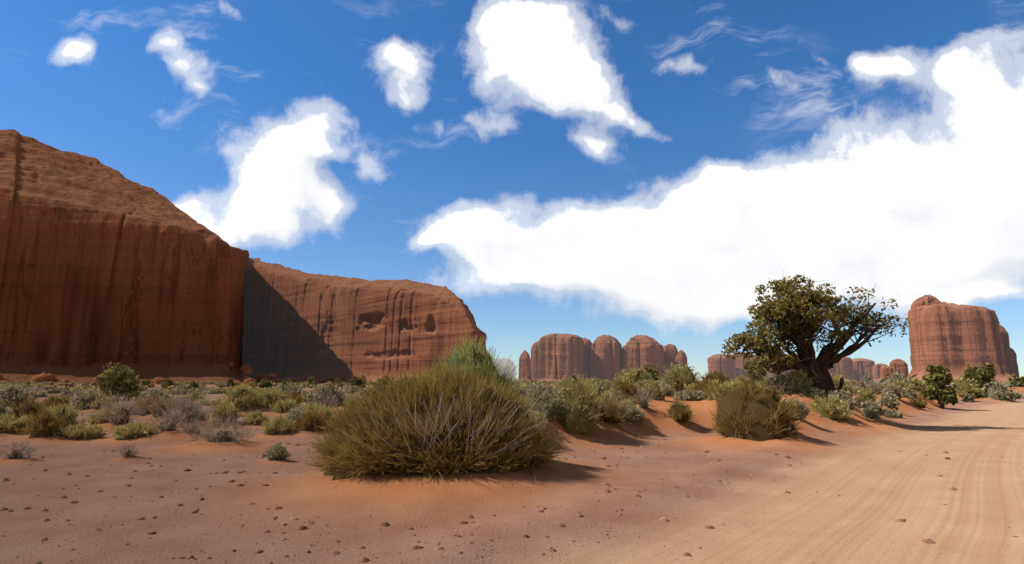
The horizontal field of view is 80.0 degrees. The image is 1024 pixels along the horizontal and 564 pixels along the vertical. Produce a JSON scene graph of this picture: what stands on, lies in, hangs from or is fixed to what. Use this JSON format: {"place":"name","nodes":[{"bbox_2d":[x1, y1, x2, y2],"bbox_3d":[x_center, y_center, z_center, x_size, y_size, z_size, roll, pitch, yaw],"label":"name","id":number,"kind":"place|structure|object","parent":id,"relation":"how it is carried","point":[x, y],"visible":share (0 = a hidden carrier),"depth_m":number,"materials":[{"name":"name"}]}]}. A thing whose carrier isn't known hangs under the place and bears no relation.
{"place":"outdoors","nodes":[
{"label":"outdoors","id":0,"kind":"place"},
{"bbox_2d":[0,381,1023,563],"bbox_3d":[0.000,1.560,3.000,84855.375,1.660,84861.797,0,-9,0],"label":"ground","id":1,"kind":"structure","parent":0,"point":[878,483],"depth_m":8.11,"materials":[{"name":"brown sand"}]},
{"bbox_2d":[0,129,248,383],"bbox_3d":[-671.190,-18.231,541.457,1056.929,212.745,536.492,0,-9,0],"label":"rock cliff","id":2,"kind":"structure","parent":1,"relation":"on","point":[101,265],"depth_m":347.97,"materials":[{"name":"brown stone"}]},
{"bbox_2d":[0,361,382,383],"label":"boulders","id":3,"kind":"object","parent":1,"relation":"on","point":[49,377],"visible":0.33,"depth_m":351.58,"materials":[{"name":"brown stone"}]},
{"bbox_2d":[242,257,487,382],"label":"rock cliff","id":4,"kind":"structure","parent":1,"relation":"on","point":[299,325],"depth_m":540.15,"materials":[{"name":"brown stone"}]},
{"bbox_2d":[295,330,567,485],"bbox_3d":[-1.207,2.058,9.839,4.284,2.738,3.829,0,-9,0],"label":"bush","id":5,"kind":"object","parent":1,"relation":"on","point":[463,413],"visible":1,"depth_m":9.15,"materials":[{"name":"green plant"}]},
{"bbox_2d":[0,369,927,439],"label":"shrubs","id":6,"kind":"object","parent":1,"relation":"on","point":[623,401],"visible":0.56,"depth_m":20.07,"materials":[{"name":"green plant"}]},
{"bbox_2d":[492,358,515,380],"bbox_3d":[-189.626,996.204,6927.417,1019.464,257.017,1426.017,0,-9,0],"label":"rock butte","id":7,"kind":"object","parent":1,"relation":"on","point":[505,361],"visible":0.32,"depth_m":6615.28,"materials":[{"name":"stone"}]},
{"bbox_2d":[0,350,1016,460],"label":"shrubs","id":8,"kind":"object","parent":1,"relation":"on","point":[747,410],"visible":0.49,"depth_m":17.25,"materials":[{"name":"green plant"}]},
{"bbox_2d":[0,380,1023,405],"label":"shrubs","id":9,"kind":"object","parent":1,"relation":"on","point":[37,388],"visible":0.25,"depth_m":83.84,"materials":[{"name":"green plant"}]},
{"bbox_2d":[0,439,1023,563],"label":"gravel stones","id":10,"kind":"object","parent":1,"relation":"on","point":[541,510],"visible":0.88,"depth_m":7.10,"materials":[{"name":"brown stone"}]},
{"bbox_2d":[518,350,533,380],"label":"rock spire","id":11,"kind":"structure","parent":1,"relation":"on","point":[525,366],"depth_m":1868.43,"materials":[{"name":"brown stone"}]},
{"bbox_2d":[531,341,538,380],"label":"rock butte","id":12,"kind":"object","parent":1,"relation":"on","point":[534,355],"visible":0.41,"depth_m":1907.75,"materials":[{"name":"brown stone"}]},
{"bbox_2d":[95,359,1023,408],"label":"bushes","id":13,"kind":"object","parent":1,"relation":"on","point":[938,375],"depth_m":50.04,"materials":[{"name":"green plant"}]},
{"bbox_2d":[537,333,585,380],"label":"rock butte","id":14,"kind":"object","parent":1,"relation":"on","point":[560,355],"visible":0.94,"depth_m":1831.69,"materials":[{"name":"brown stone"}]},
{"bbox_2d":[582,337,591,379],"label":"rock butte","id":15,"kind":"object","parent":1,"relation":"on","point":[587,347],"visible":0.28,"depth_m":1926.34,"materials":[{"name":"brown stone"}]},
{"bbox_2d":[590,335,621,380],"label":"rock butte","id":16,"kind":"object","parent":1,"relation":"on","point":[606,358],"visible":0.81,"depth_m":1864.47,"materials":[{"name":"brown stone"}]},
{"bbox_2d":[622,335,664,376],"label":"rock butte","id":17,"kind":"object","parent":1,"relation":"on","point":[638,351],"visible":0.66,"depth_m":1852.23,"materials":[{"name":"brown stone"}]},
{"bbox_2d":[663,344,677,373],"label":"rock butte","id":18,"kind":"object","parent":1,"relation":"on","point":[670,352],"visible":0.49,"depth_m":1906.15,"materials":[{"name":"brown stone"}]},
{"bbox_2d":[675,350,687,368],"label":"rock butte","id":19,"kind":"object","parent":1,"relation":"on","point":[681,357],"visible":0.53,"depth_m":1891.14,"materials":[{"name":"brown stone"}]},
{"bbox_2d":[707,354,735,380],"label":"rock butte","id":20,"kind":"object","parent":1,"relation":"on","point":[717,362],"visible":0.67,"depth_m":2044.17,"materials":[{"name":"brown stone"}]},
{"bbox_2d":[731,352,750,377],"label":"rock butte","id":21,"kind":"object","parent":1,"relation":"on","point":[740,361],"visible":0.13,"depth_m":2110.22,"materials":[{"name":"brown stone"}]},
{"bbox_2d":[748,357,782,377],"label":"rock butte","id":22,"kind":"object","parent":1,"relation":"on","point":[768,373],"visible":0.07,"depth_m":2027.26,"materials":[{"name":"brown stone"}]},
{"bbox_2d":[720,272,910,397],"bbox_3d":[10.759,1.891,21.450,6.780,4.720,3.191,0,-9,0],"label":"juniper tree","id":23,"kind":"object","parent":1,"relation":"on","point":[805,305],"depth_m":21.18,"materials":[{"name":"green plant"}]},
{"bbox_2d":[815,357,854,380],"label":"rock butte","id":24,"kind":"object","parent":1,"relation":"on","point":[846,371],"visible":0.3,"depth_m":2026.85,"materials":[{"name":"brown stone"}]},
{"bbox_2d":[852,358,874,380],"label":"rock butte","id":25,"kind":"object","parent":1,"relation":"on","point":[859,364],"visible":0.63,"depth_m":2098.45,"materials":[{"name":"brown stone"}]},
{"bbox_2d":[872,363,887,380],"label":"rock butte","id":26,"kind":"object","parent":1,"relation":"on","point":[878,367],"visible":0.55,"depth_m":2064.97,"materials":[{"name":"brown stone"}]},
{"bbox_2d":[875,365,893,380],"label":"rock butte","id":27,"kind":"object","parent":1,"relation":"on","point":[885,369],"visible":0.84,"depth_m":1290.91,"materials":[{"name":"brown stone"}]},
{"bbox_2d":[889,359,909,378],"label":"rock butte","id":28,"kind":"object","parent":1,"relation":"on","point":[899,366],"visible":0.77,"depth_m":1297.20,"materials":[{"name":"brown stone"}]},
{"bbox_2d":[911,295,941,371],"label":"rock butte","id":29,"kind":"object","parent":1,"relation":"on","point":[926,300],"visible":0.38,"depth_m":1313.19,"materials":[{"name":"brown stone"}]},
{"bbox_2d":[907,302,1020,381],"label":"rock butte","id":30,"kind":"object","parent":1,"relation":"on","point":[956,339],"visible":0.91,"depth_m":1250.59,"materials":[{"name":"brown stone"}]},
{"bbox_2d":[1004,347,1018,376],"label":"rock butte","id":31,"kind":"object","parent":1,"relation":"on","point":[1011,359],"visible":0.71,"depth_m":1293.89,"materials":[{"name":"brown stone"}]},
{"bbox_2d":[0,0,1023,380],"label":"sky","id":32,"kind":"structure","parent":0,"point":[622,170],"materials":[{"name":"blue"}]},
{"bbox_2d":[999,325,1009,349],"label":"rock butte","id":33,"kind":"object","parent":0,"point":[1004,334],"visible":0.18,"depth_m":1313.09,"materials":[{"name":"brown stone"}]}
]}

